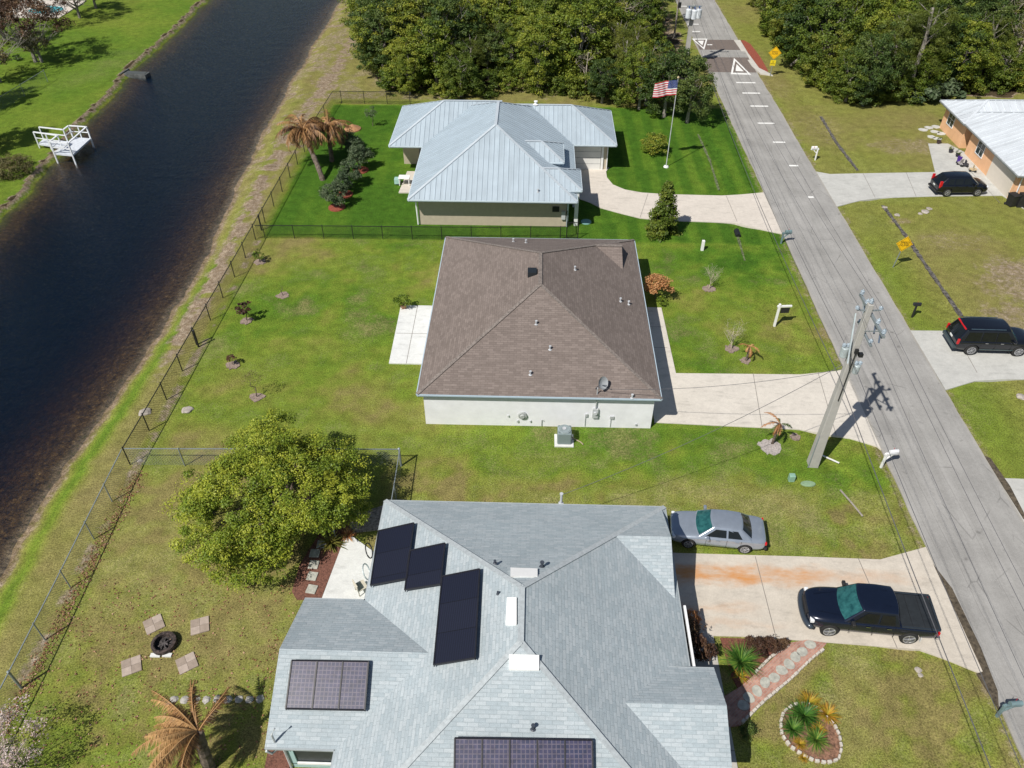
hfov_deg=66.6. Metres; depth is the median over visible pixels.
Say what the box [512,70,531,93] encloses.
wild shrub
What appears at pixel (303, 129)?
palm tree
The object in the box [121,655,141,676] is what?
paver pad
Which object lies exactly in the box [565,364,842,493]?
service line
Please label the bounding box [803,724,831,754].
spiky plant
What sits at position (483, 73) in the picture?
wild shrub
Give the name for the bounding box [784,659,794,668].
stepping stone
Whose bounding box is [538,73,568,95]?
wild shrub
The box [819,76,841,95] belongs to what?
wild shrub
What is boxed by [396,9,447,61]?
broadleaf tree
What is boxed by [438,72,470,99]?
wild shrub
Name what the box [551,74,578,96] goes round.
wild shrub
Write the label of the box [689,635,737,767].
path
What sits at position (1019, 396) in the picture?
rock
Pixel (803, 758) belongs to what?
yellow plant
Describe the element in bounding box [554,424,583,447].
air conditioner
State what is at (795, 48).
wild shrub
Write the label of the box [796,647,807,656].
stepping stone
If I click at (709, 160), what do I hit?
drainage gutter
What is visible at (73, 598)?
fallen leaves
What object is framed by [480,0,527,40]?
broadleaf tree
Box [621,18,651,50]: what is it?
pine tree
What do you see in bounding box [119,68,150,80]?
culvert
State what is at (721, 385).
service line
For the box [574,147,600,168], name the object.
garage door
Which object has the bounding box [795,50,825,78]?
wild shrub
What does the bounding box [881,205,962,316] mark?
drainage gutter
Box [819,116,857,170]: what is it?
drainage gutter
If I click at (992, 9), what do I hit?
broadleaf tree
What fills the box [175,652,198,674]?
paver pad
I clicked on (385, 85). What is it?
wild shrub
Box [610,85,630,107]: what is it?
wild shrub
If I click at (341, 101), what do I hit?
chain link fence
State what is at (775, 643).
purple shrub
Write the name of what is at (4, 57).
bank tree
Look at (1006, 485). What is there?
road edge soil
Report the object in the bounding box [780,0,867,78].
broadleaf tree
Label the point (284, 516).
leafy tree
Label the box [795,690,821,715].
yellow plant
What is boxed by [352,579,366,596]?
patio chair
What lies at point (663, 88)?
flag
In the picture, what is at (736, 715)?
brick path
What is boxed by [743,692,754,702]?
stepping stone
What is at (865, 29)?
broadleaf tree
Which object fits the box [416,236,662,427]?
brown roof house
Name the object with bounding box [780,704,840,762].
mulch bed
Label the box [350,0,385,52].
broadleaf tree
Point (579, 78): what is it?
wild shrub
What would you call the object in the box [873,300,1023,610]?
power line
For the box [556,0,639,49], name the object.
broadleaf tree
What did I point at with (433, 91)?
wild shrub
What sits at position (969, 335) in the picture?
suv
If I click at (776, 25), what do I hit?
broadleaf tree
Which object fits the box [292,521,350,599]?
mulch bed
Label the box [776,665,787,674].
stepping stone
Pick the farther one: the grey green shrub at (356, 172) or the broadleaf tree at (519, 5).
the broadleaf tree at (519, 5)
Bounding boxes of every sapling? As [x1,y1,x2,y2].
[226,354,236,363]
[235,300,251,320]
[240,370,265,396]
[252,244,264,261]
[364,105,376,124]
[705,265,723,288]
[725,319,748,348]
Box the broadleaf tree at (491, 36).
[456,15,517,79]
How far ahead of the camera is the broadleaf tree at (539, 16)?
86.41 m
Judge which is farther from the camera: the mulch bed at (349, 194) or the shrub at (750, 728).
the mulch bed at (349, 194)
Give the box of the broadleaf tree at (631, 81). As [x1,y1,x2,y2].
[616,45,667,109]
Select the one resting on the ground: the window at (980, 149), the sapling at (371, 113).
the sapling at (371, 113)
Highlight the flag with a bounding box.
[653,80,677,97]
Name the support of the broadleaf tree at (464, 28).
on the ground
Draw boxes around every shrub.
[0,694,53,767]
[317,178,346,205]
[333,169,353,190]
[336,129,355,145]
[338,159,361,184]
[344,135,365,153]
[345,144,374,168]
[372,63,392,73]
[376,60,399,90]
[376,62,415,95]
[394,40,438,85]
[427,78,447,99]
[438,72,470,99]
[471,68,503,99]
[490,66,519,92]
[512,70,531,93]
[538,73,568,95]
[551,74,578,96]
[558,58,577,73]
[564,66,588,97]
[567,72,600,101]
[586,61,622,89]
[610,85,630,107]
[616,50,645,86]
[640,132,668,155]
[643,273,674,298]
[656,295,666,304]
[683,608,701,623]
[683,616,705,648]
[686,628,718,661]
[739,720,759,741]
[744,635,755,651]
[751,636,767,658]
[759,11,769,30]
[760,21,772,37]
[761,634,782,653]
[773,636,789,649]
[784,41,803,66]
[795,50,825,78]
[804,56,838,88]
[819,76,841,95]
[831,72,864,103]
[866,78,900,106]
[873,77,902,100]
[898,76,928,105]
[900,73,930,95]
[910,81,950,102]
[941,77,966,99]
[963,78,990,95]
[968,73,993,90]
[983,64,1023,94]
[1002,74,1023,91]
[1008,68,1023,88]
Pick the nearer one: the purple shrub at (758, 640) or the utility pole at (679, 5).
the purple shrub at (758, 640)
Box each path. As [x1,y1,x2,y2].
[647,307,675,372]
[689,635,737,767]
[724,640,826,726]
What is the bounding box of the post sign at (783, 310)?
[773,303,791,326]
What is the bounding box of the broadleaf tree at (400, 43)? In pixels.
[382,23,433,93]
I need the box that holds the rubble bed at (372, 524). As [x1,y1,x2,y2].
[348,506,382,532]
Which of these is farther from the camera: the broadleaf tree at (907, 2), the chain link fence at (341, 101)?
the broadleaf tree at (907, 2)
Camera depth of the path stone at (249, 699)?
33.29 m
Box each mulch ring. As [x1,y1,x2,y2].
[226,360,239,369]
[240,317,253,324]
[249,393,265,401]
[253,259,265,264]
[275,291,288,298]
[702,285,715,291]
[725,344,738,352]
[739,357,750,364]
[757,438,780,454]
[789,433,799,440]
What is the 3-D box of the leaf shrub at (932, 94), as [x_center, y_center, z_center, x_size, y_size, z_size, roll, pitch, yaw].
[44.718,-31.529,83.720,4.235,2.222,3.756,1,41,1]
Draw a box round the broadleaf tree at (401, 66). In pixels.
[391,54,429,94]
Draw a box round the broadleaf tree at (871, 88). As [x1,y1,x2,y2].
[853,55,893,105]
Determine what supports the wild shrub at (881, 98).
on the ground
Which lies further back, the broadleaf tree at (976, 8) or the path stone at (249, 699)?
the broadleaf tree at (976, 8)
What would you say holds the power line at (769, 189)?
attached to the utility pole at (851, 348)
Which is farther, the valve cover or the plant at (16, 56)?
the plant at (16, 56)
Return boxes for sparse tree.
[474,23,513,71]
[620,47,664,105]
[1009,21,1023,70]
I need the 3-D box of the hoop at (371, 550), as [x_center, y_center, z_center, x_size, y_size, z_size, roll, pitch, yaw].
[-7.095,8.264,38.703,0.070,0.821,0.830,-18,40,10]
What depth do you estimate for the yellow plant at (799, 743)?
31.80 m
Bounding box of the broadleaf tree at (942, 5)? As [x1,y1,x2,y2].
[927,0,986,22]
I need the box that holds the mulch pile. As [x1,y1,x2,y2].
[344,124,360,132]
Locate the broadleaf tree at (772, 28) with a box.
[768,1,790,44]
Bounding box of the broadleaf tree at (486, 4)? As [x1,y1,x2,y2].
[462,0,501,63]
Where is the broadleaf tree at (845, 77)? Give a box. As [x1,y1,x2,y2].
[822,39,875,102]
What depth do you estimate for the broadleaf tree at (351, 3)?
94.56 m
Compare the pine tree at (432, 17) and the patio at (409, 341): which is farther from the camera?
the pine tree at (432, 17)
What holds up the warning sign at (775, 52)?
on the ground
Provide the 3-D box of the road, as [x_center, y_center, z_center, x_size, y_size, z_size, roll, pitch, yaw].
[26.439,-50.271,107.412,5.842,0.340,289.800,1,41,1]
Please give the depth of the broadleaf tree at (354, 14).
88.49 m
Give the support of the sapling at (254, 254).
on the mulch ring at (257, 262)
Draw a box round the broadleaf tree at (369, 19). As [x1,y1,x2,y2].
[349,1,403,77]
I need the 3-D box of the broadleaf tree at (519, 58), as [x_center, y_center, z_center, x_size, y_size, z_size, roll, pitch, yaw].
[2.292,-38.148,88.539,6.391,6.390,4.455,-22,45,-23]
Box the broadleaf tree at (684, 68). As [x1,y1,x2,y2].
[662,49,698,105]
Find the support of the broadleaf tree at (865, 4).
on the ground
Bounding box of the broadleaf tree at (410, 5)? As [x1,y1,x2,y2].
[377,0,422,50]
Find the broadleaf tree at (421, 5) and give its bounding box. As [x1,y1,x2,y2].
[384,0,460,33]
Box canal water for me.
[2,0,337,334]
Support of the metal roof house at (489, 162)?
on the ground
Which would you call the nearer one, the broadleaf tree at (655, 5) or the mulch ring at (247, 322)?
the mulch ring at (247, 322)
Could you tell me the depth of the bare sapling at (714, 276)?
56.36 m
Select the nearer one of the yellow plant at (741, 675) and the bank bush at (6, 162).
the yellow plant at (741, 675)
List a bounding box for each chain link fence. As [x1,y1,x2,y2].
[0,70,47,108]
[0,449,128,720]
[121,91,333,464]
[124,448,401,466]
[255,225,565,239]
[334,91,411,103]
[391,450,401,499]
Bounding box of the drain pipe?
[734,228,740,236]
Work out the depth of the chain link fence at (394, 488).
41.56 m
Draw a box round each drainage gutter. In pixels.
[697,134,719,189]
[737,237,745,260]
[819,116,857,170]
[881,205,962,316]
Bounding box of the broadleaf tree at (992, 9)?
[947,0,996,25]
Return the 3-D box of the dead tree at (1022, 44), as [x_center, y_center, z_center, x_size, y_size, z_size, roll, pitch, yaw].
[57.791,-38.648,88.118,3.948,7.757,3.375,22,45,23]
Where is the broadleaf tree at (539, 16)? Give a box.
[518,0,584,55]
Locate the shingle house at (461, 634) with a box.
[264,492,731,767]
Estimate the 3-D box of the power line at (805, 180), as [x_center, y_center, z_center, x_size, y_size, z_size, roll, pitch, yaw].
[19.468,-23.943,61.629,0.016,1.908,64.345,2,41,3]
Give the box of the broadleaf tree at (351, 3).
[337,0,382,34]
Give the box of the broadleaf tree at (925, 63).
[902,37,955,100]
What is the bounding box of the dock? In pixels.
[33,125,95,167]
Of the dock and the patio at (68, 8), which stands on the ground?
the patio at (68, 8)
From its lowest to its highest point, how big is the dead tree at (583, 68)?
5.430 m
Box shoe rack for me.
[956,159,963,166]
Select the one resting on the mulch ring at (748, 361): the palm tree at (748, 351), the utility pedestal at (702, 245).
the palm tree at (748, 351)
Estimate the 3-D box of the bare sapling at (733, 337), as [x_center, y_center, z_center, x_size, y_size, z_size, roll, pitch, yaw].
[14.548,-3.062,51.016,1.870,2.393,1.826,32,50,31]
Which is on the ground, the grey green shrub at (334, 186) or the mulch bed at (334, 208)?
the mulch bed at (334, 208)
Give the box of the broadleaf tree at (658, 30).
[632,0,669,47]
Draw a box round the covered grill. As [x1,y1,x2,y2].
[1016,192,1023,207]
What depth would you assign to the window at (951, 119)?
76.92 m
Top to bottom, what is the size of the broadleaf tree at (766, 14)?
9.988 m
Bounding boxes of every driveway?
[579,167,781,233]
[653,370,880,449]
[673,547,981,672]
[817,144,1023,208]
[910,330,1023,390]
[1005,478,1023,520]
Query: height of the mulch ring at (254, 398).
0.140 m
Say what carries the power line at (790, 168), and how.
attached to the utility pole at (851, 348)
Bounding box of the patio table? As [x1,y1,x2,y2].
[398,175,409,185]
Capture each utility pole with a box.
[673,0,681,38]
[685,0,701,54]
[807,289,886,467]
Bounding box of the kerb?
[734,40,772,75]
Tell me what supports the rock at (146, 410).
on the ground
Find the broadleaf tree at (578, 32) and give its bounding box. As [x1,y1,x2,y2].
[565,30,584,63]
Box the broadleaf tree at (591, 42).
[579,20,612,70]
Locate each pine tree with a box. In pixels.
[417,0,468,50]
[454,34,487,81]
[599,19,642,68]
[606,28,637,93]
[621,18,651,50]
[846,0,900,24]
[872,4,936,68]
[884,0,962,97]
[886,0,943,27]
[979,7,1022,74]
[986,0,1023,32]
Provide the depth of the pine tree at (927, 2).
88.38 m
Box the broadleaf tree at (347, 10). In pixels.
[342,0,354,27]
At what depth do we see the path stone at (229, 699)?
33.29 m
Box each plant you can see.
[12,54,21,60]
[316,529,346,553]
[337,526,356,540]
[392,294,411,308]
[718,640,765,680]
[732,667,752,684]
[777,713,805,740]
[783,695,827,735]
[792,736,806,749]
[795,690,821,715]
[798,752,808,762]
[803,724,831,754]
[807,721,828,734]
[813,699,842,728]
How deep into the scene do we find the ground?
53.13 m
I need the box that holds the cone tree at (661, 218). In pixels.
[644,180,682,241]
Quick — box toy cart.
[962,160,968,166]
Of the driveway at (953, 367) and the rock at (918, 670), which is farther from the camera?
the driveway at (953, 367)
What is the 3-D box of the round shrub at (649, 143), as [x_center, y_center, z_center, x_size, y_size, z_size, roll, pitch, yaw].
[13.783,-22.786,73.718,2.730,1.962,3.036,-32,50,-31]
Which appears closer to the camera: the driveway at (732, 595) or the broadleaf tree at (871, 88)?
the driveway at (732, 595)
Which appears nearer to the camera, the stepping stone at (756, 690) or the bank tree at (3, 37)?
the stepping stone at (756, 690)
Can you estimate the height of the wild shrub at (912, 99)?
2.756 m
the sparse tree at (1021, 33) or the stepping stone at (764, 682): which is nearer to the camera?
the stepping stone at (764, 682)
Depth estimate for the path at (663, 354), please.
52.19 m
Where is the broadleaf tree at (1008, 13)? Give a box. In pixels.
[965,0,1022,61]
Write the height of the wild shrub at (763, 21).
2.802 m
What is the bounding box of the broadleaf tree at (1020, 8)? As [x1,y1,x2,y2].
[990,0,1023,24]
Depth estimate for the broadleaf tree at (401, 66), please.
83.66 m
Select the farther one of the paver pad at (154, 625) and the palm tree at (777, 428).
the palm tree at (777, 428)
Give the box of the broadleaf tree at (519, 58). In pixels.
[511,18,552,75]
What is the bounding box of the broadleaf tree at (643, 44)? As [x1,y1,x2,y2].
[613,39,673,95]
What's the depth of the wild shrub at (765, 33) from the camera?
100.79 m
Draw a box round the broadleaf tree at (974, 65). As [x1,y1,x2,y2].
[943,1,993,91]
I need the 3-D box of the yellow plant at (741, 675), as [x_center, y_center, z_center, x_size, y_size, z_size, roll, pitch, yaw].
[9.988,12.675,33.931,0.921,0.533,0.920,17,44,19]
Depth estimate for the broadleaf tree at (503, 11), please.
89.07 m
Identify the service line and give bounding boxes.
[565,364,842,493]
[598,369,840,389]
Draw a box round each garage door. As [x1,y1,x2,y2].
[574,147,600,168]
[986,156,1015,197]
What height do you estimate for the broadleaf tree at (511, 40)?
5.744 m
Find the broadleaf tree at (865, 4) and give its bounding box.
[817,0,885,52]
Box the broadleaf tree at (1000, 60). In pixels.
[982,36,1023,85]
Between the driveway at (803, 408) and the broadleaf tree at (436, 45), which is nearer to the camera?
the driveway at (803, 408)
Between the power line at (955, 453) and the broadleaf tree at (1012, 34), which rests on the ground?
the broadleaf tree at (1012, 34)
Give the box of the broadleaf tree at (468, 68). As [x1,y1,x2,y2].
[441,42,482,96]
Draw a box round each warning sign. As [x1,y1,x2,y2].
[769,47,780,74]
[893,237,912,266]
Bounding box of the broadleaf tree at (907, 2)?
[876,0,923,28]
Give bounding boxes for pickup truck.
[797,580,940,643]
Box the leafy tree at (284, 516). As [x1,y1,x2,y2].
[158,408,373,592]
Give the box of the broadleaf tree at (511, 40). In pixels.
[484,26,535,79]
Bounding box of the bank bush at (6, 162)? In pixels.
[0,152,35,180]
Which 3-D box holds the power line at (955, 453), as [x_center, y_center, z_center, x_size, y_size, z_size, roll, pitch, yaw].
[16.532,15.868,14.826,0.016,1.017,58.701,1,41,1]
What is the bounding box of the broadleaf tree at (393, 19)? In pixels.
[346,3,422,72]
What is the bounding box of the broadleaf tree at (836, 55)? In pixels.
[823,34,853,92]
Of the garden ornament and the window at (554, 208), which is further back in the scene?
the garden ornament
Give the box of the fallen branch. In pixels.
[840,489,862,516]
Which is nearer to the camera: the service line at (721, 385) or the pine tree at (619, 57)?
the service line at (721, 385)
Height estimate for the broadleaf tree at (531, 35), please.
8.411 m
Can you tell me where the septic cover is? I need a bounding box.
[581,219,590,224]
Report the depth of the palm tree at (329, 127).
70.84 m
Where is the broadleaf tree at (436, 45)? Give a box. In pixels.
[405,5,463,93]
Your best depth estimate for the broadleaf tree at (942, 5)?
90.38 m
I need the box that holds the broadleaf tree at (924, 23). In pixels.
[874,0,969,81]
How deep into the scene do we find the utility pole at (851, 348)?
38.96 m
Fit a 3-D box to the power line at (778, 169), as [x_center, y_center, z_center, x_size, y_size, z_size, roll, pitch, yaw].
[17.918,-23.973,61.664,0.016,1.908,64.321,2,41,2]
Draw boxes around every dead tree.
[575,46,598,94]
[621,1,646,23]
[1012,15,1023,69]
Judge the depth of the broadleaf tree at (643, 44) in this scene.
82.35 m
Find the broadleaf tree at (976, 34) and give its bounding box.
[915,13,988,82]
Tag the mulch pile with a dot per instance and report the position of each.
(355, 128)
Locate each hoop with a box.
[362,563,369,579]
[365,542,372,558]
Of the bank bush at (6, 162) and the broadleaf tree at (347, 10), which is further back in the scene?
the broadleaf tree at (347, 10)
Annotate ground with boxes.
[0,0,1023,767]
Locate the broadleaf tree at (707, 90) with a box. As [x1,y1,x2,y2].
[665,54,717,122]
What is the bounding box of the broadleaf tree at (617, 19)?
[595,0,632,65]
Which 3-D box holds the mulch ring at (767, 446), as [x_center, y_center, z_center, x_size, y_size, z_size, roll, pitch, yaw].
[14.869,3.637,44.799,1.244,0.140,1.266,-17,44,-19]
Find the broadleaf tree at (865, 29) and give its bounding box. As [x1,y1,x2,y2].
[846,6,878,49]
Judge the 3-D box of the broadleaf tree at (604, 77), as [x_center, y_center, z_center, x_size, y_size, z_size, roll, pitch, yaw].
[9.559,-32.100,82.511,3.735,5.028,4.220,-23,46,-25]
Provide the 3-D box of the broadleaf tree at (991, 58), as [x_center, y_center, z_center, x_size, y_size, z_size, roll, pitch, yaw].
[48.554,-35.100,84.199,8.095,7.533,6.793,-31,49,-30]
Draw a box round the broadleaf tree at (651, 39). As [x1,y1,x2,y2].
[621,12,657,58]
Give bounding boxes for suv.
[942,316,1023,355]
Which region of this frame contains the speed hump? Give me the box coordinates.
[693,39,756,74]
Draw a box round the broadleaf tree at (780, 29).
[771,0,810,37]
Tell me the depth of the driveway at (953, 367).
50.43 m
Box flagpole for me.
[663,76,678,167]
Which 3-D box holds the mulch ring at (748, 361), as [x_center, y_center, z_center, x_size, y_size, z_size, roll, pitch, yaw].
[15.172,-1.514,50.764,0.661,0.140,0.695,27,48,28]
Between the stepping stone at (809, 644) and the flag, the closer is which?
the stepping stone at (809, 644)
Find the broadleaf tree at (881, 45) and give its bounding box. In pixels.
[843,21,915,101]
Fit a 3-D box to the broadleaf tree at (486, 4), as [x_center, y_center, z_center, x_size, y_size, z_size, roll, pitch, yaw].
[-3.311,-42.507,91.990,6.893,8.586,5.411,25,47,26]
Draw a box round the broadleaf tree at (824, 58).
[798,19,854,85]
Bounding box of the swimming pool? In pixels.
[26,6,64,13]
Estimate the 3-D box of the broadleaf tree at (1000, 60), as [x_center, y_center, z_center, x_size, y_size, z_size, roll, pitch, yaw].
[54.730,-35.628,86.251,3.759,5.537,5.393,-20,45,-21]
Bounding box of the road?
[675,0,1023,760]
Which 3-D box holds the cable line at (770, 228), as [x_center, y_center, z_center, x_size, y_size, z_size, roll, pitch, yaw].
[18.572,-20.736,64.564,0.036,1.818,64.540,2,41,3]
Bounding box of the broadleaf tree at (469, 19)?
[446,2,486,65]
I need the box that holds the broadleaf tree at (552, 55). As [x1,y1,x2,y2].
[528,34,572,86]
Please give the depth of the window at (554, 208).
62.84 m
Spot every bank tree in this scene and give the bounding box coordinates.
[0,0,37,40]
[0,0,76,62]
[0,27,26,81]
[11,17,61,62]
[50,0,87,17]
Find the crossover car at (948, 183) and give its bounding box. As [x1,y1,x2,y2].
[928,171,988,195]
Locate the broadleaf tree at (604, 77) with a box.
[586,57,625,103]
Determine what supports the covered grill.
on the ground
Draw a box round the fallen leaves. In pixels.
[0,471,296,767]
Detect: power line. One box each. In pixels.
[694,2,844,342]
[696,2,856,302]
[702,0,871,296]
[714,1,880,303]
[850,355,1020,766]
[858,305,1023,676]
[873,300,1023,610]
[882,306,1023,585]
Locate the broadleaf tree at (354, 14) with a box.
[344,0,412,65]
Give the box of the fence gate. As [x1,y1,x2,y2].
[566,211,578,238]
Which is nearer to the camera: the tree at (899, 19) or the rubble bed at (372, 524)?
the rubble bed at (372, 524)
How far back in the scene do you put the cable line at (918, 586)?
30.72 m
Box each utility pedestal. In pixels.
[700,240,704,250]
[788,473,795,481]
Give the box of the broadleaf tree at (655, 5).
[622,0,668,39]
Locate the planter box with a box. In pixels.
[394,177,400,183]
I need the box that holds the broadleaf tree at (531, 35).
[514,8,567,95]
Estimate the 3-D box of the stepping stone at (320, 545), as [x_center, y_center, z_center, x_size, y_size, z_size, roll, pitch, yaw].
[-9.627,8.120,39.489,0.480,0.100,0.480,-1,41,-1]
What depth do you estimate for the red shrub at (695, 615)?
35.69 m
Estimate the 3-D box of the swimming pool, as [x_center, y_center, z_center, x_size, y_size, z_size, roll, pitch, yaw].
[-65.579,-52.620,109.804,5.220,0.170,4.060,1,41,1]
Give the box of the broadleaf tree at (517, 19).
[490,4,544,59]
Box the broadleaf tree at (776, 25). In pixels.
[768,0,805,48]
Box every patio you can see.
[0,0,85,17]
[322,536,371,598]
[389,305,431,364]
[399,171,414,192]
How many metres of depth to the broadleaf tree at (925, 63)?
82.34 m
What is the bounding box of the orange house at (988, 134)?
[940,99,1023,197]
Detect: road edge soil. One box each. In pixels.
[933,564,998,708]
[985,456,1023,518]
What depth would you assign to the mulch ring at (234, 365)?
50.29 m
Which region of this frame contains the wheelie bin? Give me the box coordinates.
[1004,192,1021,206]
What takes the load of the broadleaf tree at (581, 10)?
on the ground
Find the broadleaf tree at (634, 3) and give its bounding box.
[606,0,654,32]
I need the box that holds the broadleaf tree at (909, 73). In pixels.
[882,47,917,101]
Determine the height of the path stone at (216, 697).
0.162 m
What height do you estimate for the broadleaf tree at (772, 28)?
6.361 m
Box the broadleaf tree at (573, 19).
[535,0,618,90]
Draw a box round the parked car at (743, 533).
[669,505,766,553]
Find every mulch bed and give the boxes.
[264,750,289,767]
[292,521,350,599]
[328,203,345,211]
[339,190,352,198]
[358,166,368,173]
[720,638,790,687]
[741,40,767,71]
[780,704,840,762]
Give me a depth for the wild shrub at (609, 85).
85.66 m
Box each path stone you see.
[170,696,178,702]
[180,696,188,703]
[202,696,210,703]
[213,695,220,701]
[224,695,232,702]
[235,695,242,702]
[245,696,253,702]
[256,695,263,702]
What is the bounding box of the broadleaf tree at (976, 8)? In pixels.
[943,0,1018,55]
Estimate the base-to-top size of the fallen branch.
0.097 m
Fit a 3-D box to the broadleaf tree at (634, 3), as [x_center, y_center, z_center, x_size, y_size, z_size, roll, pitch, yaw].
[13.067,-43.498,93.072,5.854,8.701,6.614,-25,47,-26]
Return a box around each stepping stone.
[305,584,317,593]
[306,571,317,580]
[308,560,319,568]
[309,549,319,556]
[316,540,326,547]
[737,700,749,710]
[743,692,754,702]
[752,685,761,696]
[760,677,769,687]
[768,673,779,682]
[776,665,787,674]
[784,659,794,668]
[790,651,800,661]
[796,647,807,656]
[804,640,815,648]
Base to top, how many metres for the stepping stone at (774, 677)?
0.055 m
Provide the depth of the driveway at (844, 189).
69.78 m
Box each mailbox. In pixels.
[780,230,791,243]
[811,146,818,159]
[880,448,898,467]
[911,301,921,317]
[995,699,1023,717]
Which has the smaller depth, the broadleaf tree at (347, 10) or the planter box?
the planter box
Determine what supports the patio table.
on the patio at (405, 187)
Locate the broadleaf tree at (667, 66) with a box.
[636,39,695,117]
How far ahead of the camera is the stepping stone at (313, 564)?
38.50 m
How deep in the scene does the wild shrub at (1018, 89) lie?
86.03 m
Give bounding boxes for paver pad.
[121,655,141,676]
[143,614,164,635]
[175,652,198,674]
[190,616,208,635]
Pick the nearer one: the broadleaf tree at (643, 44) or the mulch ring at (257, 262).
the mulch ring at (257, 262)
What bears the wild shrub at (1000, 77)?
on the ground
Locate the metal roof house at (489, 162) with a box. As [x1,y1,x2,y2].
[388,100,616,226]
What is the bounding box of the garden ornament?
[969,164,976,172]
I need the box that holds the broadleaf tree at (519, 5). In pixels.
[502,0,559,30]
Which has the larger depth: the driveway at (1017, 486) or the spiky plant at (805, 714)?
the driveway at (1017, 486)
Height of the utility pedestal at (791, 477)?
0.520 m
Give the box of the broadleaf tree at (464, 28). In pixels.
[423,0,487,62]
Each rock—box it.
[139,408,150,415]
[181,406,193,412]
[914,667,921,672]
[1016,393,1023,399]
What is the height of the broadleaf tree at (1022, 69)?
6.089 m
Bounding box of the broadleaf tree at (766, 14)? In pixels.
[754,0,799,29]
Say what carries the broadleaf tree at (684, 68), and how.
on the ground
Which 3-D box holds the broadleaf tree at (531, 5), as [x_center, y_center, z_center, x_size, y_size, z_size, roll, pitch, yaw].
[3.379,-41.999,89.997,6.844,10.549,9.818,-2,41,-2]
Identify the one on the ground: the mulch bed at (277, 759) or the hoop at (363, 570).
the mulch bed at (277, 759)
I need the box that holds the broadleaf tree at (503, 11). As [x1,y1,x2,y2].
[484,0,532,60]
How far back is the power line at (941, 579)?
29.15 m
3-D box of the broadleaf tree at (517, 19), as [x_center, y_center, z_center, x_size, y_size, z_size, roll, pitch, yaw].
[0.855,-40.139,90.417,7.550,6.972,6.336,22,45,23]
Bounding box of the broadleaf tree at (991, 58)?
[931,21,1003,92]
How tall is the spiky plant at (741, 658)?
1.158 m
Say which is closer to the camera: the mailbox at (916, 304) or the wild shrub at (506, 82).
the mailbox at (916, 304)
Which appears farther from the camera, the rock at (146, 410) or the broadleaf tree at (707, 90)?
the broadleaf tree at (707, 90)
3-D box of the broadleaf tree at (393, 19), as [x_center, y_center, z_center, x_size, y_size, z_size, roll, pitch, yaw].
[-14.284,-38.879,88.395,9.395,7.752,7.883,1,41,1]
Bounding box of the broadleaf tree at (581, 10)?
[567,0,593,45]
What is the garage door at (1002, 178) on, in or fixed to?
in the orange house at (988, 134)
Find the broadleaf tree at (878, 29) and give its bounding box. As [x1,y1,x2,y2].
[851,27,885,55]
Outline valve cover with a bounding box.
[800,481,815,486]
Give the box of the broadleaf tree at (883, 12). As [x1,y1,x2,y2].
[858,0,914,59]
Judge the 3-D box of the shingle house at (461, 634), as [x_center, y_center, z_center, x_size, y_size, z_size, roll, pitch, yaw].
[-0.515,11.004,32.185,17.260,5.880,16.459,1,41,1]
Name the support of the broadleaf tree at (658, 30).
on the ground
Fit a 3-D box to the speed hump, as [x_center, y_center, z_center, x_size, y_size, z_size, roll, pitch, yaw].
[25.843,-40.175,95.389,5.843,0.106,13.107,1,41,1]
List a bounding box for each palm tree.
[131,679,228,767]
[275,114,327,180]
[311,109,352,161]
[739,343,759,360]
[762,412,791,443]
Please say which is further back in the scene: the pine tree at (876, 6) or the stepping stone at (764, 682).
the pine tree at (876, 6)
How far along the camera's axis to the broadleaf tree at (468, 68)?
82.94 m
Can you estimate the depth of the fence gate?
61.94 m
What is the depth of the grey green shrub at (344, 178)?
67.24 m
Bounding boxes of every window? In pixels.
[552,206,558,211]
[946,113,955,128]
[975,141,985,158]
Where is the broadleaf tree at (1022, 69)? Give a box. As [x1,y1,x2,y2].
[1013,58,1023,89]
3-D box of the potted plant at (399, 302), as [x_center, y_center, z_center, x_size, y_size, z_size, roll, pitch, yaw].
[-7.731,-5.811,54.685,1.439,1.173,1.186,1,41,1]
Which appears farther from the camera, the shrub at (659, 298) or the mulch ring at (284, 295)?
the mulch ring at (284, 295)
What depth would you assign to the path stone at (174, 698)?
33.31 m
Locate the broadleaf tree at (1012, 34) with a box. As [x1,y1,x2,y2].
[984,24,1017,72]
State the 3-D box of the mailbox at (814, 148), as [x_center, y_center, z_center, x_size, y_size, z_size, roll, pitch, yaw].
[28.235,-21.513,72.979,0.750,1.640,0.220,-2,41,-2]
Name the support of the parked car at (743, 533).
on the ground
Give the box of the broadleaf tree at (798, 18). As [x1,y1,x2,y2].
[774,0,842,56]
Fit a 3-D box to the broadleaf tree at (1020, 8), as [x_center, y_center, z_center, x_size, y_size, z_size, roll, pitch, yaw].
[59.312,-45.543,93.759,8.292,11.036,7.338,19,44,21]
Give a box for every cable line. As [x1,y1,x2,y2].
[692,23,838,375]
[839,377,990,767]
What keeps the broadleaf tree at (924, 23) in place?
on the ground
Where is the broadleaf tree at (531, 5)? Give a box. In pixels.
[514,0,565,59]
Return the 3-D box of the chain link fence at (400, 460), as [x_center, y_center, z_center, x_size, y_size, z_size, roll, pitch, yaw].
[-13.715,4.121,43.250,15.184,1.636,0.157,0,41,0]
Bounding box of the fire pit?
[150,631,177,657]
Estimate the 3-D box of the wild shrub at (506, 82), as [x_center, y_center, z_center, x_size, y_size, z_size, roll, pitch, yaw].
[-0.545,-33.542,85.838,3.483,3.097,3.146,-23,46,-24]

